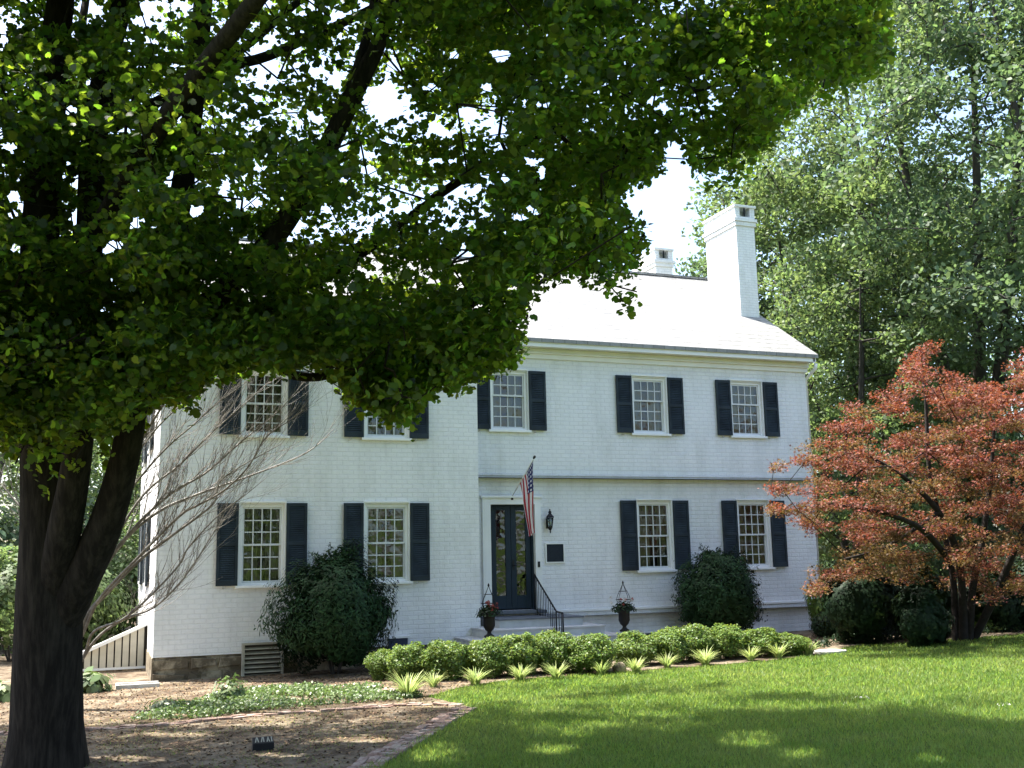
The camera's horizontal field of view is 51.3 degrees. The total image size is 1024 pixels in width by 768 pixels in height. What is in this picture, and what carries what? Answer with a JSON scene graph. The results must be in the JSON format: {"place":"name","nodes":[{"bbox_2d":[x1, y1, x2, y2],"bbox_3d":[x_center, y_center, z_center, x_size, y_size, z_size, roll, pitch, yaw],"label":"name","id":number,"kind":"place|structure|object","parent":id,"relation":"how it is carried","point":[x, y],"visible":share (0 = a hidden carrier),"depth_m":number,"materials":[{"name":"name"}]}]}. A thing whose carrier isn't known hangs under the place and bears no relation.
{"place":"outdoors","nodes":[
{"label":"outdoors","id":0,"kind":"place"},
{"bbox_2d":[0,0,1023,554],"label":"sky","id":1,"kind":"structure","parent":0,"point":[662,204],"materials":[{"name":"white"}]},
{"bbox_2d":[131,559,1023,767],"bbox_3d":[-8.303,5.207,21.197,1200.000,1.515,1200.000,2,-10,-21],"label":"lawn","id":2,"kind":"structure","parent":0,"point":[840,656],"depth_m":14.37,"materials":[{"name":"green plant"}]},
{"bbox_2d":[0,702,463,735],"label":"brick edging","id":3,"kind":"object","parent":2,"relation":"on","point":[236,716],"visible":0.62,"depth_m":15.40,"materials":[{"name":"brick"}]},
{"bbox_2d":[346,707,475,767],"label":"brick edging","id":4,"kind":"object","parent":2,"relation":"on","point":[378,753],"visible":0.77,"depth_m":12.33,"materials":[{"name":"grey brick"}]},
{"bbox_2d":[136,204,819,681],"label":"brick house","id":5,"kind":"structure","parent":2,"relation":"on","point":[662,426],"depth_m":25.39,"materials":[{"name":"brick"}]},
{"bbox_2d":[138,535,143,583],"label":"window","id":6,"kind":"structure","parent":5,"relation":"in","point":[143,535],"depth_m":27.64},
{"bbox_2d":[143,513,150,585],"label":"window","id":7,"kind":"structure","parent":5,"relation":"in","point":[150,513],"depth_m":24.60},
{"bbox_2d":[147,415,153,453],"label":"window","id":8,"kind":"structure","parent":5,"relation":"in","point":[148,452],"depth_m":25.22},
{"bbox_2d":[235,501,286,588],"bbox_3d":[-5.229,3.345,22.265,1.071,1.787,0.320,2,-10,-21],"label":"window","id":9,"kind":"structure","parent":5,"relation":"in","point":[275,532],"depth_m":22.32,"materials":[{"name":"paint"}]},
{"bbox_2d":[239,371,289,438],"bbox_3d":[-5.290,0.415,22.750,1.071,1.506,0.320,2,-10,-21],"label":"window","id":10,"kind":"structure","parent":5,"relation":"in","point":[245,411],"depth_m":22.80,"materials":[{"name":"paint"}]},
{"bbox_2d":[361,410,411,440],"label":"window","id":11,"kind":"structure","parent":5,"relation":"in","point":[371,431],"depth_m":23.61,"materials":[{"name":"paint"}]},
{"bbox_2d":[363,501,412,584],"bbox_3d":[-2.750,3.450,23.210,1.129,1.787,0.320,2,-10,-21],"label":"window","id":12,"kind":"structure","parent":5,"relation":"in","point":[400,513],"depth_m":23.29,"materials":[{"name":"paint"}]},
{"bbox_2d":[386,635,409,650],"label":"basement window","id":13,"kind":"structure","parent":5,"relation":"in","point":[403,640],"depth_m":22.82,"materials":[{"name":"blue"}]},
{"bbox_2d":[474,583,502,637],"bbox_3d":[-0.467,4.617,21.784,0.605,1.090,0.588,2,-10,-21],"label":"planted urn","id":14,"kind":"object","parent":5,"relation":"on","point":[488,613],"visible":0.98,"depth_m":21.66,"materials":[{"name":"black metal"}]},
{"bbox_2d":[491,506,511,608],"bbox_3d":[-0.261,4.001,24.666,0.491,2.360,0.045,2,-10,-21],"label":"door","id":15,"kind":"structure","parent":5,"relation":"in","point":[504,602],"depth_m":24.65,"materials":[{"name":"paint"}]},
{"bbox_2d":[488,369,531,432],"bbox_3d":[-0.101,0.399,25.313,1.075,1.529,0.320,2,-10,-21],"label":"window","id":16,"kind":"structure","parent":5,"relation":"in","point":[517,416],"depth_m":25.38,"materials":[{"name":"paint"}]},
{"bbox_2d":[510,506,531,608],"bbox_3d":[0.216,4.016,24.815,0.491,2.360,0.107,2,-10,-21],"label":"door","id":17,"kind":"structure","parent":5,"relation":"in","point":[518,601],"depth_m":24.79,"materials":[{"name":"paint"}]},
{"bbox_2d":[511,455,535,536],"bbox_3d":[0.284,2.574,24.255,0.137,1.790,1.296,3,-10,-25],"label":"flag","id":18,"kind":"object","parent":5,"relation":"attached to","point":[526,484],"visible":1,"depth_m":23.98,"materials":[{"name":"multicoloured fabric"}]},
{"bbox_2d":[533,574,563,634],"bbox_3d":[0.767,4.968,23.588,0.115,1.518,1.976,2,-10,-16],"label":"handrail","id":19,"kind":"object","parent":5,"relation":"on","point":[535,578],"visible":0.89,"depth_m":23.65,"materials":[{"name":"black metal"}]},
{"bbox_2d":[546,509,553,532],"bbox_3d":[0.879,3.210,24.973,0.200,0.569,0.252,2,-10,-21],"label":"wall lantern","id":20,"kind":"object","parent":5,"relation":"attached to","point":[549,517],"depth_m":24.94,"materials":[{"name":"black metal"}]},
{"bbox_2d":[545,543,564,562],"bbox_3d":[1.008,3.962,25.012,0.484,0.463,0.032,2,-10,-21],"label":"plaque","id":21,"kind":"object","parent":5,"relation":"attached to","point":[554,552],"visible":1,"depth_m":25.00,"materials":[{"name":"metal"}]},
{"bbox_2d":[610,581,636,631],"bbox_3d":[2.422,4.839,23.264,0.576,1.090,0.566,-5,-10,24],"label":"planted urn","id":22,"kind":"object","parent":5,"relation":"on","point":[623,610],"visible":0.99,"depth_m":23.13,"materials":[{"name":"black metal"}]},
{"bbox_2d":[630,374,671,435],"bbox_3d":[3.392,0.547,26.645,1.100,1.529,0.320,2,-10,-21],"label":"window","id":23,"kind":"structure","parent":5,"relation":"in","point":[656,424],"depth_m":26.72,"materials":[{"name":"paint"}]},
{"bbox_2d":[642,631,668,638],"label":"basement window","id":24,"kind":"structure","parent":5,"relation":"in","point":[645,632],"depth_m":25.42,"materials":[{"name":"white"}]},
{"bbox_2d":[635,499,677,572],"bbox_3d":[3.458,3.709,26.121,1.100,1.780,0.320,2,-10,-21],"label":"window","id":25,"kind":"structure","parent":5,"relation":"in","point":[663,541],"depth_m":26.18,"materials":[{"name":"paint"}]},
{"bbox_2d":[729,379,767,438],"bbox_3d":[6.036,0.659,27.653,1.085,1.529,0.320,2,-10,-21],"label":"window","id":26,"kind":"structure","parent":5,"relation":"in","point":[755,432],"depth_m":27.72,"materials":[{"name":"paint"}]},
{"bbox_2d":[735,499,775,569],"bbox_3d":[6.101,3.821,27.129,1.085,1.780,0.320,2,-10,-21],"label":"window","id":27,"kind":"structure","parent":5,"relation":"in","point":[756,524],"depth_m":27.21,"materials":[{"name":"paint"}]},
{"bbox_2d":[0,586,1023,767],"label":"mulch bed","id":28,"kind":"object","parent":2,"relation":"on","point":[118,677],"visible":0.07,"depth_m":14.51,"materials":[{"name":"soil"}]},
{"bbox_2d":[0,680,10,702],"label":"hosta","id":29,"kind":"object","parent":28,"relation":"on","point":[4,693],"visible":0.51,"depth_m":18.42,"materials":[{"name":"green plant"}]},
{"bbox_2d":[0,490,19,650],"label":"thicket","id":30,"kind":"object","parent":28,"relation":"on","point":[3,544],"visible":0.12,"depth_m":29.93,"materials":[{"name":"green plant"}]},
{"bbox_2d":[0,543,107,661],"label":"garden bush","id":31,"kind":"object","parent":28,"relation":"on","point":[8,573],"visible":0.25,"depth_m":26.18,"materials":[{"name":"green plant"}]},
{"bbox_2d":[0,470,137,645],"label":"thicket","id":32,"kind":"object","parent":28,"relation":"on","point":[13,530],"visible":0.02,"depth_m":32.43,"materials":[{"name":"green plant"}]},
{"bbox_2d":[0,244,140,560],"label":"shade tree","id":33,"kind":"object","parent":28,"relation":"on","point":[94,476],"visible":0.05,"depth_m":35.43,"materials":[{"name":"green plant"}]},
{"bbox_2d":[0,442,141,620],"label":"shade tree","id":34,"kind":"object","parent":28,"relation":"on","point":[15,485],"visible":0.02,"depth_m":38.17,"materials":[{"name":"green plant"}]},
{"bbox_2d":[12,570,138,649],"bbox_3d":[-11.752,6.150,28.850,3.172,2.341,2.606,2,-10,-21],"label":"garden bush","id":35,"kind":"object","parent":28,"relation":"on","point":[101,614],"visible":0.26,"depth_m":28.56,"materials":[{"name":"green plant"}]},
{"bbox_2d":[83,666,114,693],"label":"hosta","id":36,"kind":"object","parent":28,"relation":"on","point":[93,682],"visible":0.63,"depth_m":19.47,"materials":[{"name":"green plant"}]},
{"bbox_2d":[83,621,147,672],"bbox_3d":[-8.956,5.943,23.337,1.978,1.472,0.360,2,-10,-21],"label":"board fence","id":37,"kind":"object","parent":28,"relation":"on","point":[124,651],"visible":0.59,"depth_m":23.37,"materials":[{"name":"grey wood"}]},
{"bbox_2d":[95,505,139,639],"bbox_3d":[-11.036,5.551,30.854,3.294,4.121,2.435,2,-10,-21],"label":"garden bush","id":38,"kind":"object","parent":28,"relation":"on","point":[132,573],"visible":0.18,"depth_m":30.35,"materials":[{"name":"green plant"}]},
{"bbox_2d":[115,681,159,689],"bbox_3d":[-7.073,5.703,20.144,0.780,0.110,0.440,2,-10,-21],"label":"splash block","id":39,"kind":"object","parent":28,"relation":"on","point":[133,685],"depth_m":20.00,"materials":[{"name":"grey concrete"}]},
{"bbox_2d":[140,697,201,710],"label":"leafy plant","id":40,"kind":"object","parent":28,"relation":"on","point":[162,703],"visible":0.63,"depth_m":16.57,"materials":[{"name":"green plant"}]},
{"bbox_2d":[0,365,352,660],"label":"bare tree","id":41,"kind":"object","parent":28,"relation":"on","point":[139,558],"visible":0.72,"depth_m":17.20,"materials":[{"name":"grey plant"}]},
{"bbox_2d":[1,694,448,767],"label":"sparse grass","id":42,"kind":"structure","parent":28,"relation":"on","point":[248,733],"depth_m":13.46,"materials":[{"name":"green plant"}]},
{"bbox_2d":[208,672,252,700],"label":"leafy plant","id":43,"kind":"object","parent":28,"relation":"on","point":[227,689],"visible":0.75,"depth_m":17.47,"materials":[{"name":"green plant"}]},
{"bbox_2d":[252,736,273,750],"bbox_3d":[-2.854,4.134,12.216,0.240,0.168,0.120,2,-10,-21],"label":"ground marker","id":44,"kind":"object","parent":28,"relation":"on","point":[262,743],"visible":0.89,"depth_m":12.18,"materials":[{"name":"black metal"}]},
{"bbox_2d":[130,681,425,720],"bbox_3d":[-3.900,5.091,17.364,4.433,0.220,3.475,2,-10,-21],"label":"ground cover","id":45,"kind":"object","parent":28,"relation":"on","point":[213,705],"visible":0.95,"depth_m":16.75,"materials":[{"name":"green plant"}]},
{"bbox_2d":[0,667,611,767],"bbox_3d":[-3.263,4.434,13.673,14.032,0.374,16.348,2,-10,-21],"label":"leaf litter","id":46,"kind":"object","parent":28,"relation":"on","point":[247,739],"visible":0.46,"depth_m":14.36,"materials":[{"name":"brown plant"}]},
{"bbox_2d":[253,535,400,675],"bbox_3d":[-3.622,4.463,21.586,2.715,2.875,2.062,-2,-9,3],"label":"yew bush","id":47,"kind":"object","parent":28,"relation":"on","point":[343,606],"visible":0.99,"depth_m":21.04,"materials":[{"name":"green plant"}]},
{"bbox_2d":[363,648,398,680],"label":"boxwood bush","id":48,"kind":"object","parent":28,"relation":"on","point":[378,670],"visible":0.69,"depth_m":19.88,"materials":[{"name":"green plant"}]},
{"bbox_2d":[382,688,399,693],"bbox_3d":[-1.951,5.063,17.498,0.330,0.130,0.180,2,-10,-21],"label":"loose brick","id":49,"kind":"object","parent":28,"relation":"on","point":[387,689],"visible":0.26,"depth_m":17.44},
{"bbox_2d":[386,670,431,697],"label":"grass tuft","id":50,"kind":"object","parent":28,"relation":"on","point":[407,685],"visible":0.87,"depth_m":17.00,"materials":[{"name":"green plant"}]},
{"bbox_2d":[385,641,433,680],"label":"boxwood bush","id":51,"kind":"object","parent":28,"relation":"on","point":[411,654],"visible":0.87,"depth_m":19.46,"materials":[{"name":"green plant"}]},
{"bbox_2d":[422,671,447,686],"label":"grass tuft","id":52,"kind":"object","parent":28,"relation":"on","point":[433,682],"visible":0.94,"depth_m":18.38,"materials":[{"name":"plant"}]},
{"bbox_2d":[420,637,474,680],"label":"boxwood bush","id":53,"kind":"object","parent":28,"relation":"on","point":[437,662],"visible":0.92,"depth_m":19.36,"materials":[{"name":"green plant"}]},
{"bbox_2d":[0,0,898,767],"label":"maple tree","id":54,"kind":"object","parent":28,"relation":"on","point":[182,320],"visible":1,"depth_m":10.11,"materials":[{"name":"green plant"}]},
{"bbox_2d":[459,665,492,684],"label":"grass tuft","id":55,"kind":"object","parent":28,"relation":"on","point":[475,678],"visible":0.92,"depth_m":18.52,"materials":[{"name":"green plant"}]},
{"bbox_2d":[464,635,513,678],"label":"boxwood bush","id":56,"kind":"object","parent":28,"relation":"on","point":[490,647],"visible":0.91,"depth_m":19.50,"materials":[{"name":"green plant"}]},
{"bbox_2d":[496,631,548,675],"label":"boxwood bush","id":57,"kind":"object","parent":28,"relation":"on","point":[526,647],"visible":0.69,"depth_m":19.71,"materials":[{"name":"green plant"}]},
{"bbox_2d":[533,628,581,673],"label":"boxwood bush","id":58,"kind":"object","parent":28,"relation":"on","point":[558,642],"visible":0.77,"depth_m":19.77,"materials":[{"name":"green plant"}]},
{"bbox_2d":[564,633,619,672],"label":"boxwood bush","id":59,"kind":"object","parent":28,"relation":"on","point":[602,644],"visible":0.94,"depth_m":19.63,"materials":[{"name":"green plant"}]},
{"bbox_2d":[612,662,625,672],"bbox_3d":[1.982,5.245,19.648,0.263,0.243,0.250,2,-10,-21],"label":"rock","id":60,"kind":"object","parent":28,"relation":"on","point":[619,666],"visible":0.62,"depth_m":19.57,"materials":[{"name":"stone"}]},
{"bbox_2d":[611,630,660,665],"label":"boxwood bush","id":61,"kind":"object","parent":28,"relation":"on","point":[638,642],"visible":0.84,"depth_m":20.54,"materials":[{"name":"green plant"}]},
{"bbox_2d":[654,652,680,667],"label":"grass tuft","id":62,"kind":"object","parent":28,"relation":"on","point":[667,662],"visible":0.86,"depth_m":19.98,"materials":[{"name":"green plant"}]},
{"bbox_2d":[651,625,694,662],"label":"boxwood bush","id":63,"kind":"object","parent":28,"relation":"on","point":[665,643],"visible":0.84,"depth_m":20.68,"materials":[{"name":"green plant"}]},
{"bbox_2d":[674,623,720,661],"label":"boxwood bush","id":64,"kind":"object","parent":28,"relation":"on","point":[698,633],"visible":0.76,"depth_m":20.84,"materials":[{"name":"green plant"}]},
{"bbox_2d":[687,644,719,664],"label":"grass tuft","id":65,"kind":"object","parent":28,"relation":"on","point":[706,659],"visible":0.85,"depth_m":20.12,"materials":[{"name":"plant"}]},
{"bbox_2d":[669,543,767,630],"bbox_3d":[4.896,4.955,25.340,2.362,2.406,1.991,-1,-9,1],"label":"yew bush","id":66,"kind":"object","parent":28,"relation":"on","point":[727,596],"visible":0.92,"depth_m":24.72,"materials":[{"name":"green plant"}]},
{"bbox_2d":[704,623,747,658],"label":"boxwood bush","id":67,"kind":"object","parent":28,"relation":"on","point":[729,648],"visible":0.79,"depth_m":20.97,"materials":[{"name":"green plant"}]},
{"bbox_2d":[737,645,760,660],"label":"grass tuft","id":68,"kind":"object","parent":28,"relation":"on","point":[749,656],"visible":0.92,"depth_m":20.50,"materials":[{"name":"plant"}]},
{"bbox_2d":[734,626,784,656],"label":"boxwood bush","id":69,"kind":"object","parent":28,"relation":"on","point":[758,641],"visible":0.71,"depth_m":21.10,"materials":[{"name":"green plant"}]},
{"bbox_2d":[766,643,788,657],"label":"grass tuft","id":70,"kind":"object","parent":28,"relation":"on","point":[777,653],"visible":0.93,"depth_m":20.71,"materials":[{"name":"plant"}]},
{"bbox_2d":[772,631,811,655],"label":"boxwood bush","id":71,"kind":"object","parent":28,"relation":"on","point":[786,637],"visible":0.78,"depth_m":21.10,"materials":[{"name":"green plant"}]},
{"bbox_2d":[797,641,819,654],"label":"grass tuft","id":72,"kind":"object","parent":28,"relation":"on","point":[808,650],"visible":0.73,"depth_m":21.09,"materials":[{"name":"green plant"}]},
{"bbox_2d":[802,573,830,634],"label":"variegated shrub","id":73,"kind":"object","parent":28,"relation":"on","point":[814,608],"visible":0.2,"depth_m":25.41,"materials":[{"name":"green plant"}]},
{"bbox_2d":[808,609,835,637],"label":"azalea","id":74,"kind":"object","parent":28,"relation":"on","point":[819,633],"visible":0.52,"depth_m":24.79,"materials":[{"name":"green plant"}]},
{"bbox_2d":[813,649,845,654],"bbox_3d":[6.378,5.396,21.453,0.706,0.080,0.506,5,-11,-35],"label":"stepping stone","id":75,"kind":"object","parent":28,"relation":"on","point":[824,651],"visible":0.72,"depth_m":21.32,"materials":[{"name":"grey stone"}]},
{"bbox_2d":[674,115,1005,542],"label":"shade tree","id":76,"kind":"object","parent":28,"relation":"on","point":[764,302],"visible":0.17,"depth_m":44.98,"materials":[{"name":"green plant"}]},
{"bbox_2d":[681,0,1023,564],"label":"shade tree","id":77,"kind":"object","parent":28,"relation":"on","point":[784,193],"visible":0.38,"depth_m":38.50,"materials":[{"name":"green plant"}]},
{"bbox_2d":[817,547,906,643],"bbox_3d":[7.550,4.617,23.277,2.429,2.149,1.678,6,-12,-36],"label":"rhododendron","id":78,"kind":"object","parent":28,"relation":"on","point":[861,609],"visible":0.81,"depth_m":22.75,"materials":[{"name":"green plant"}]},
{"bbox_2d":[814,468,921,590],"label":"thicket","id":79,"kind":"object","parent":28,"relation":"on","point":[837,542],"visible":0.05,"depth_m":42.84,"materials":[{"name":"green plant"}]},
{"bbox_2d":[757,238,1004,579],"bbox_3d":[11.457,1.160,36.769,10.111,12.978,10.158,2,-10,-21],"label":"shade tree","id":80,"kind":"object","parent":28,"relation":"on","point":[822,412],"visible":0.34,"depth_m":35.70,"materials":[{"name":"green plant"}]},
{"bbox_2d":[809,0,1023,488],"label":"shade tree","id":81,"kind":"object","parent":28,"relation":"on","point":[1008,285],"visible":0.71,"depth_m":34.83,"materials":[{"name":"green plant"}]},
{"bbox_2d":[809,611,1023,647],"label":"ground cover","id":82,"kind":"object","parent":28,"relation":"on","point":[825,641],"visible":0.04,"depth_m":23.46,"materials":[{"name":"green plant"}]},
{"bbox_2d":[818,460,1015,581],"bbox_3d":[15.872,5.056,40.177,7.706,5.785,5.372,6,-12,-37],"label":"thicket","id":83,"kind":"object","parent":28,"relation":"on","point":[940,570],"visible":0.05,"depth_m":38.73,"materials":[{"name":"green plant"}]},
{"bbox_2d":[887,562,957,636],"bbox_3d":[9.187,4.862,24.198,1.885,1.797,1.709,7,-13,-42],"label":"rhododendron","id":84,"kind":"object","parent":28,"relation":"on","point":[930,585],"visible":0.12,"depth_m":23.92,"materials":[{"name":"green plant"}]},
{"bbox_2d":[917,435,1023,580],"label":"thicket","id":85,"kind":"object","parent":28,"relation":"on","point":[960,539],"visible":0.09,"depth_m":37.06,"materials":[{"name":"green plant"}]},
{"bbox_2d":[948,566,1023,631],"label":"rhododendron","id":86,"kind":"object","parent":28,"relation":"on","point":[1008,615],"visible":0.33,"depth_m":23.98,"materials":[{"name":"green plant"}]},
{"bbox_2d":[979,459,1023,563],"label":"thicket","id":87,"kind":"object","parent":28,"relation":"on","point":[996,529],"visible":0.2,"depth_m":35.59,"materials":[{"name":"green plant"}]},
{"bbox_2d":[981,550,1023,621],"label":"rhododendron","id":88,"kind":"object","parent":28,"relation":"on","point":[1020,567],"visible":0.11,"depth_m":24.99,"materials":[{"name":"green plant"}]},
{"bbox_2d":[510,663,534,680],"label":"grass tuft","id":89,"kind":"object","parent":2,"relation":"on","point":[519,674],"visible":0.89,"depth_m":18.88,"materials":[{"name":"green plant"}]},
{"bbox_2d":[542,662,570,679],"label":"grass tuft","id":90,"kind":"object","parent":2,"relation":"on","point":[554,672],"visible":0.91,"depth_m":18.92,"materials":[{"name":"green plant"}]},
{"bbox_2d":[590,658,613,674],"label":"grass tuft","id":91,"kind":"object","parent":2,"relation":"on","point":[599,668],"visible":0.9,"depth_m":19.30,"materials":[{"name":"green plant"}]},
{"bbox_2d":[618,656,647,673],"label":"grass tuft","id":92,"kind":"object","parent":2,"relation":"on","point":[634,667],"visible":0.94,"depth_m":19.31,"materials":[{"name":"green plant"}]},
{"bbox_2d":[757,339,1023,640],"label":"japanese maple","id":93,"kind":"object","parent":2,"relation":"on","point":[963,613],"visible":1,"depth_m":21.82,"materials":[{"name":"red plant"}]},
{"bbox_2d":[766,140,1023,565],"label":"shade tree","id":94,"kind":"object","parent":2,"relation":"on","point":[984,181],"visible":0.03,"depth_m":61.57,"materials":[{"name":"green plant"}]},
{"bbox_2d":[891,579,954,647],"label":"rhododendron","id":95,"kind":"object","parent":2,"relation":"on","point":[922,613],"visible":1,"depth_m":21.61,"materials":[{"name":"green plant"}]}
]}

